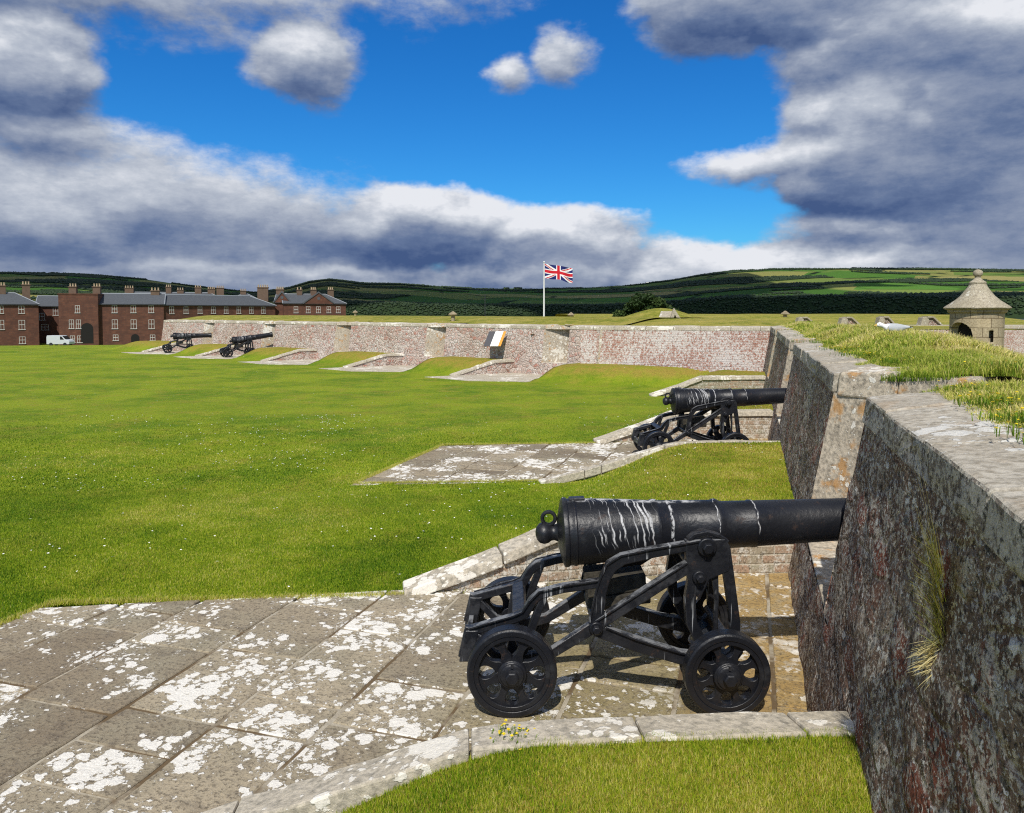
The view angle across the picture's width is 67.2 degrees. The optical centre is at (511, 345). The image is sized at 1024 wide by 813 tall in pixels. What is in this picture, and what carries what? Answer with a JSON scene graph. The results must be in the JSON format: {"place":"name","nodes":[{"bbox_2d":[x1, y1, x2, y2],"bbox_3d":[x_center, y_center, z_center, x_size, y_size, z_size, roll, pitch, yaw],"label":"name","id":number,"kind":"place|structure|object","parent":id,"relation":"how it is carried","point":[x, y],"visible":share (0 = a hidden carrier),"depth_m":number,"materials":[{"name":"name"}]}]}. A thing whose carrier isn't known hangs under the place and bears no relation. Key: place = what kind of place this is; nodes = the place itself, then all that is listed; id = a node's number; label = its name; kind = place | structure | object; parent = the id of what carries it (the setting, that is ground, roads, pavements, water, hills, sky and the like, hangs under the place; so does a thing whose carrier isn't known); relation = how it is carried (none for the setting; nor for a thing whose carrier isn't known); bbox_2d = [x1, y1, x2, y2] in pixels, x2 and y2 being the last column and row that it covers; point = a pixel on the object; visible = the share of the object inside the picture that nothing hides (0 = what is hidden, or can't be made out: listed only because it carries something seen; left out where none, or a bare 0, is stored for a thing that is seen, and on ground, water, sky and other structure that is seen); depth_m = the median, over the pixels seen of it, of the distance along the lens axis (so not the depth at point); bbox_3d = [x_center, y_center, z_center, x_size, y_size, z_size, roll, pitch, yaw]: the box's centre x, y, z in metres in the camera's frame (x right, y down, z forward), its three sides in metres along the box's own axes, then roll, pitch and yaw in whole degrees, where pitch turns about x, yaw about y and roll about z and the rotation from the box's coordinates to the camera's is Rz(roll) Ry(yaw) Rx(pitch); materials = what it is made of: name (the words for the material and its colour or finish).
{"place":"outdoors","nodes":[
{"label":"outdoors","id":0,"kind":"place"},
{"bbox_2d":[0,343,127,426],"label":"lawn","id":1,"kind":"structure","parent":0,"point":[40,407],"depth_m":22.53,"materials":[{"name":"green plant"}]},
{"bbox_2d":[0,281,39,345],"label":"barracks","id":2,"kind":"structure","parent":1,"relation":"on","point":[19,319],"depth_m":158.49,"materials":[{"name":"red brick"}]},
{"bbox_2d":[36,295,58,343],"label":"barracks","id":3,"kind":"structure","parent":1,"relation":"on","point":[48,309],"depth_m":169.10,"materials":[{"name":"red brick"}]},
{"bbox_2d":[46,335,74,344],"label":"parked van","id":4,"kind":"object","parent":1,"relation":"on","point":[58,339],"visible":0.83,"depth_m":140.10,"materials":[{"name":"white paint"}]},
{"bbox_2d":[57,284,103,344],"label":"barracks","id":5,"kind":"structure","parent":1,"relation":"on","point":[79,320],"depth_m":159.07,"materials":[{"name":"red stone"}]},
{"bbox_2d":[81,323,92,342],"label":"doorway","id":6,"kind":"structure","parent":5,"relation":"in","point":[87,329],"depth_m":159.41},
{"bbox_2d":[99,288,165,344],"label":"barracks","id":7,"kind":"structure","parent":1,"relation":"on","point":[126,318],"depth_m":163.22,"materials":[{"name":"red brick"}]},
{"bbox_2d":[131,334,138,341],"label":"doorway","id":8,"kind":"structure","parent":7,"relation":"in","point":[134,337],"depth_m":163.23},
{"bbox_2d":[164,294,276,320],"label":"barracks","id":9,"kind":"structure","parent":1,"relation":"on","point":[179,306],"depth_m":174.82,"materials":[{"name":"red brick"}]},
{"bbox_2d":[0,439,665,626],"bbox_3d":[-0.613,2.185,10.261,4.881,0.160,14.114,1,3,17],"label":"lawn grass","id":10,"kind":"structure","parent":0,"point":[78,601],"depth_m":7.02,"materials":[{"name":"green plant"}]},
{"bbox_2d":[0,340,765,398],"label":"lawn","id":11,"kind":"structure","parent":0,"point":[102,371],"depth_m":29.91,"materials":[{"name":"green plant"}]},
{"bbox_2d":[121,351,179,353],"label":"paving","id":12,"kind":"structure","parent":11,"relation":"on","point":[163,352],"depth_m":51.10,"materials":[{"name":"stone"}]},
{"bbox_2d":[162,333,211,352],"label":"cannon","id":13,"kind":"object","parent":12,"relation":"on","point":[187,337],"visible":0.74,"depth_m":51.03,"materials":[{"name":"black paint"}]},
{"bbox_2d":[142,342,190,351],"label":"retaining wall","id":14,"kind":"structure","parent":11,"relation":"on","point":[175,348],"depth_m":52.79,"materials":[{"name":"stone"}]},
{"bbox_2d":[176,355,240,358],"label":"paving","id":15,"kind":"structure","parent":11,"relation":"on","point":[212,357],"depth_m":45.48,"materials":[{"name":"stone"}]},
{"bbox_2d":[219,332,272,356],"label":"cannon","id":16,"kind":"object","parent":15,"relation":"on","point":[241,340],"visible":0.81,"depth_m":46.23,"materials":[{"name":"black paint"}]},
{"bbox_2d":[195,345,246,355],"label":"retaining wall","id":17,"kind":"structure","parent":11,"relation":"on","point":[217,352],"depth_m":47.69,"materials":[{"name":"stone"}]},
{"bbox_2d":[244,359,318,364],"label":"paving","id":18,"kind":"structure","parent":11,"relation":"on","point":[294,362],"depth_m":40.98,"materials":[{"name":"stone"}]},
{"bbox_2d":[260,349,316,360],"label":"retaining wall","id":19,"kind":"structure","parent":11,"relation":"on","point":[302,354],"depth_m":43.13,"materials":[{"name":"stone"}]},
{"bbox_2d":[319,365,415,371],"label":"paving","id":20,"kind":"structure","parent":11,"relation":"on","point":[398,368],"depth_m":36.63,"materials":[{"name":"stone"}]},
{"bbox_2d":[343,353,403,366],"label":"retaining wall","id":21,"kind":"structure","parent":11,"relation":"on","point":[391,359],"depth_m":38.30,"materials":[{"name":"stone"}]},
{"bbox_2d":[161,319,605,374],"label":"parapet wall","id":22,"kind":"structure","parent":11,"relation":"on","point":[539,349],"depth_m":38.53,"materials":[{"name":"stone"}]},
{"bbox_2d":[484,331,505,345],"bbox_3d":[-0.762,-0.307,34.316,1.018,0.658,0.735,0,3,-2],"label":"information board","id":23,"kind":"object","parent":22,"relation":"attached to","point":[494,338],"visible":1,"depth_m":34.16,"materials":[{"name":"white plastic"}]},
{"bbox_2d":[449,359,514,375],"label":"retaining wall","id":24,"kind":"structure","parent":11,"relation":"on","point":[498,366],"depth_m":33.45,"materials":[{"name":"stone"}]},
{"bbox_2d":[428,373,541,381],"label":"paving","id":25,"kind":"structure","parent":11,"relation":"on","point":[513,377],"depth_m":31.59,"materials":[{"name":"stone"}]},
{"bbox_2d":[556,325,770,371],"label":"parapet wall","id":26,"kind":"structure","parent":11,"relation":"on","point":[717,348],"depth_m":30.36,"materials":[{"name":"grey brick"}]},
{"bbox_2d":[649,375,765,395],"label":"retaining wall","id":27,"kind":"structure","parent":11,"relation":"on","point":[729,381],"depth_m":25.14,"materials":[{"name":"brick"}]},
{"bbox_2d":[163,315,698,325],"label":"grass bank","id":28,"kind":"structure","parent":0,"point":[544,320],"depth_m":42.70,"materials":[{"name":"green plant"}]},
{"bbox_2d":[448,311,456,320],"bbox_3d":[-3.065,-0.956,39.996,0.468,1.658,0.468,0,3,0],"label":"stone vent","id":29,"kind":"object","parent":28,"relation":"on","point":[452,313],"visible":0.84,"depth_m":39.88,"materials":[{"name":"beige stone"}]},
{"bbox_2d":[0,388,871,812],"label":"lawn","id":30,"kind":"structure","parent":0,"point":[586,412],"depth_m":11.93,"materials":[{"name":"green plant"}]},
{"bbox_2d":[3,408,760,586],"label":"daisies","id":31,"kind":"object","parent":30,"relation":"on","point":[323,469],"visible":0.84,"depth_m":12.17,"materials":[{"name":"white plant"}]},
{"bbox_2d":[0,404,781,491],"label":"lawn grass","id":32,"kind":"structure","parent":30,"relation":"on","point":[250,457],"depth_m":13.99,"materials":[{"name":"green plant"}]},
{"bbox_2d":[0,573,807,812],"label":"paving","id":33,"kind":"structure","parent":30,"relation":"on","point":[214,767],"depth_m":5.34,"materials":[{"name":"grey stone"}]},
{"bbox_2d":[458,496,846,717],"bbox_3d":[1.185,1.695,5.399,3.082,1.342,1.154,0,3,0],"label":"cannon","id":34,"kind":"object","parent":33,"relation":"on","point":[693,541],"visible":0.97,"depth_m":5.12,"materials":[{"name":"black paint"}]},
{"bbox_2d":[489,717,537,749],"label":"yellow flowers","id":35,"kind":"object","parent":30,"relation":"on","point":[514,733],"visible":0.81,"depth_m":3.65,"materials":[{"name":"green plant"}]},
{"bbox_2d":[201,711,854,812],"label":"stone curb","id":36,"kind":"structure","parent":30,"relation":"on","point":[339,789],"depth_m":3.65,"materials":[{"name":"stone"}]},
{"bbox_2d":[351,438,821,484],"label":"paving","id":37,"kind":"structure","parent":30,"relation":"on","point":[542,463],"depth_m":13.91,"materials":[{"name":"grey stone"}]},
{"bbox_2d":[631,387,786,450],"bbox_3d":[3.792,1.412,14.212,3.082,1.340,1.154,0,3,-2],"label":"cannon","id":38,"kind":"object","parent":37,"relation":"on","point":[724,403],"visible":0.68,"depth_m":14.03,"materials":[{"name":"black paint"}]},
{"bbox_2d":[403,521,793,594],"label":"retaining wall","id":39,"kind":"structure","parent":30,"relation":"on","point":[517,555],"depth_m":7.35,"materials":[{"name":"stone"}]},
{"bbox_2d":[336,726,872,812],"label":"lawn grass","id":40,"kind":"structure","parent":30,"relation":"on","point":[793,766],"depth_m":3.32,"materials":[{"name":"green plant"}]},
{"bbox_2d":[538,440,778,483],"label":"retaining wall","id":41,"kind":"structure","parent":30,"relation":"on","point":[593,470],"depth_m":12.31,"materials":[{"name":"stone"}]},
{"bbox_2d":[593,409,772,442],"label":"retaining wall","id":42,"kind":"structure","parent":30,"relation":"on","point":[754,423],"depth_m":16.40,"materials":[{"name":"stone"}]},
{"bbox_2d":[763,325,1023,812],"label":"parapet wall","id":43,"kind":"structure","parent":30,"relation":"on","point":[950,739],"depth_m":3.27,"materials":[{"name":"stone"}]},
{"bbox_2d":[905,435,945,690],"bbox_3d":[1.465,0.746,2.740,0.115,0.945,0.296,1,3,17],"label":"grass tuft","id":44,"kind":"object","parent":43,"relation":"attached to","point":[937,611],"visible":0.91,"depth_m":2.71,"materials":[{"name":"green plant"}]},
{"bbox_2d":[0,269,1023,318],"bbox_3d":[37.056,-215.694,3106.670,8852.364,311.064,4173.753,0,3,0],"label":"hills","id":45,"kind":"structure","parent":0,"point":[454,297],"depth_m":2368.53,"materials":[{"name":"green plant"}]},
{"bbox_2d":[0,267,1023,315],"bbox_3d":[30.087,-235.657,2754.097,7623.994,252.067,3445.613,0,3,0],"label":"distant woods","id":46,"kind":"object","parent":45,"relation":"on","point":[952,295],"visible":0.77,"depth_m":2264.70,"materials":[{"name":"green plant"}]},
{"bbox_2d":[0,0,1023,291],"label":"sky","id":47,"kind":"structure","parent":0,"point":[230,144],"materials":[{"name":"blue"}]},
{"bbox_2d":[624,308,760,330],"bbox_3d":[8.310,-1.299,38.480,15.000,1.162,10.000,0,3,0],"label":"turf hump","id":48,"kind":"object","parent":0,"point":[654,312],"visible":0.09,"depth_m":37.45,"materials":[{"name":"green plant"}]},
{"bbox_2d":[659,308,679,317],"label":"embrasure gable","id":49,"kind":"structure","parent":48,"relation":"on","point":[673,313],"depth_m":36.15,"materials":[{"name":"stone"}]},
{"bbox_2d":[560,318,1017,329],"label":"grass bank","id":50,"kind":"structure","parent":0,"point":[693,321],"depth_m":33.10,"materials":[{"name":"green plant"}]},
{"bbox_2d":[555,314,1023,324],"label":"grass bank","id":51,"kind":"structure","parent":0,"point":[907,319],"depth_m":69.62,"materials":[{"name":"green plant"}]},
{"bbox_2d":[612,292,679,316],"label":"broad tree","id":52,"kind":"object","parent":51,"relation":"on","point":[639,302],"visible":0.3,"depth_m":60.93,"materials":[{"name":"green plant"}]},
{"bbox_2d":[781,311,789,316],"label":"stone vent","id":53,"kind":"object","parent":51,"relation":"on","point":[785,313],"visible":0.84,"depth_m":69.73,"materials":[{"name":"beige stone"}]},
{"bbox_2d":[795,317,811,321],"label":"embrasure gable","id":54,"kind":"structure","parent":51,"relation":"on","point":[800,319],"depth_m":61.97,"materials":[{"name":"stone"}]},
{"bbox_2d":[837,317,860,324],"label":"embrasure gable","id":55,"kind":"structure","parent":51,"relation":"on","point":[849,320],"depth_m":60.04,"materials":[{"name":"stone"}]},
{"bbox_2d":[875,316,894,323],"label":"embrasure gable","id":56,"kind":"structure","parent":51,"relation":"on","point":[884,319],"depth_m":60.00,"materials":[{"name":"stone"}]},
{"bbox_2d":[780,321,833,333],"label":"bank grass","id":57,"kind":"structure","parent":0,"point":[802,327],"depth_m":23.53,"materials":[{"name":"green plant"}]},
{"bbox_2d":[799,322,1023,360],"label":"bank grass","id":58,"kind":"structure","parent":0,"point":[871,338],"depth_m":9.40,"materials":[{"name":"green plant"}]},
{"bbox_2d":[855,343,1023,440],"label":"bank grass","id":59,"kind":"structure","parent":0,"point":[938,362],"depth_m":6.05,"materials":[{"name":"green plant"}]},
{"label":"ground","id":60,"kind":"structure","parent":0,"visible":0},
{"bbox_2d":[125,285,223,294],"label":"barracks","id":61,"kind":"structure","parent":60,"relation":"on","point":[219,290],"depth_m":225.39,"materials":[{"name":"red stone"}]},
{"bbox_2d":[240,289,255,297],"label":"barracks","id":62,"kind":"structure","parent":60,"relation":"on","point":[243,292],"depth_m":229.64,"materials":[{"name":"red stone"}]},
{"bbox_2d":[257,285,290,314],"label":"barracks","id":63,"kind":"structure","parent":60,"relation":"on","point":[263,293],"depth_m":189.52,"materials":[{"name":"red stone"}]},
{"bbox_2d":[282,287,346,315],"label":"barracks","id":64,"kind":"structure","parent":60,"relation":"on","point":[313,302],"depth_m":189.16,"materials":[{"name":"red brick"}]},
{"bbox_2d":[543,261,572,315],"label":"flagpole","id":65,"kind":"object","parent":60,"relation":"on","point":[563,273],"visible":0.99,"depth_m":99.69,"materials":[{"name":"white paint"}]},
{"bbox_2d":[915,325,1023,354],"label":"bastion wall","id":66,"kind":"structure","parent":60,"relation":"on","point":[1014,339],"depth_m":58.02,"materials":[{"name":"grey brick"}]},
{"bbox_2d":[916,316,942,330],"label":"embrasure gable","id":67,"kind":"structure","parent":66,"relation":"on","point":[927,320],"depth_m":58.03,"materials":[{"name":"stone"}]},
{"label":"grass bank","id":68,"kind":"structure","parent":0,"visible":0},
{"bbox_2d":[791,338,835,342],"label":"yellow flowers","id":69,"kind":"object","parent":68,"relation":"on","point":[816,341],"visible":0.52,"depth_m":11.69,"materials":[{"name":"green plant"}]},
{"bbox_2d":[816,345,864,351],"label":"yellow flowers","id":70,"kind":"object","parent":68,"relation":"on","point":[848,349],"visible":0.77,"depth_m":9.38,"materials":[{"name":"green plant"}]},
{"bbox_2d":[829,349,885,356],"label":"yellow flowers","id":71,"kind":"object","parent":68,"relation":"on","point":[861,353],"visible":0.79,"depth_m":8.27,"materials":[{"name":"green plant"}]},
{"bbox_2d":[868,355,915,363],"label":"yellow flowers","id":72,"kind":"object","parent":68,"relation":"on","point":[890,360],"visible":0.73,"depth_m":7.13,"materials":[{"name":"green plant"}]},
{"bbox_2d":[874,322,912,331],"bbox_3d":[5.737,-0.206,11.602,0.603,0.293,0.148,0,3,-4],"label":"gull","id":73,"kind":"object","parent":68,"relation":"on","point":[891,325],"visible":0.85,"depth_m":11.55,"materials":[{"name":"white"}]},
{"bbox_2d":[930,379,993,392],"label":"yellow flowers","id":74,"kind":"object","parent":68,"relation":"on","point":[937,388],"visible":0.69,"depth_m":4.70,"materials":[{"name":"green plant"}]},
{"bbox_2d":[943,269,1011,348],"bbox_3d":[15.080,0.120,25.028,1.924,5.178,1.918,2,3,31],"label":"sentry turret","id":75,"kind":"object","parent":68,"relation":"on","point":[977,308],"visible":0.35,"depth_m":24.41,"materials":[{"name":"stone"}]},
{"bbox_2d":[954,391,1023,409],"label":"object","id":76,"kind":"object","parent":68,"relation":"on","point":[997,401],"visible":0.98,"depth_m":4.03,"materials":[{"name":"green plant"}]},
{"bbox_2d":[964,358,1022,367],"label":"yellow flowers","id":77,"kind":"object","parent":68,"relation":"on","point":[1015,364],"visible":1,"depth_m":5.45,"materials":[{"name":"green plant"}]},
{"bbox_2d":[971,405,1023,425],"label":"yellow flowers","id":78,"kind":"object","parent":68,"relation":"on","point":[1015,419],"visible":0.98,"depth_m":3.46,"materials":[{"name":"green plant"}]},
{"bbox_2d":[994,421,1023,443],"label":"yellow flowers","id":79,"kind":"object","parent":68,"relation":"on","point":[1012,431],"visible":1,"depth_m":3.10,"materials":[{"name":"green plant"}]}
]}

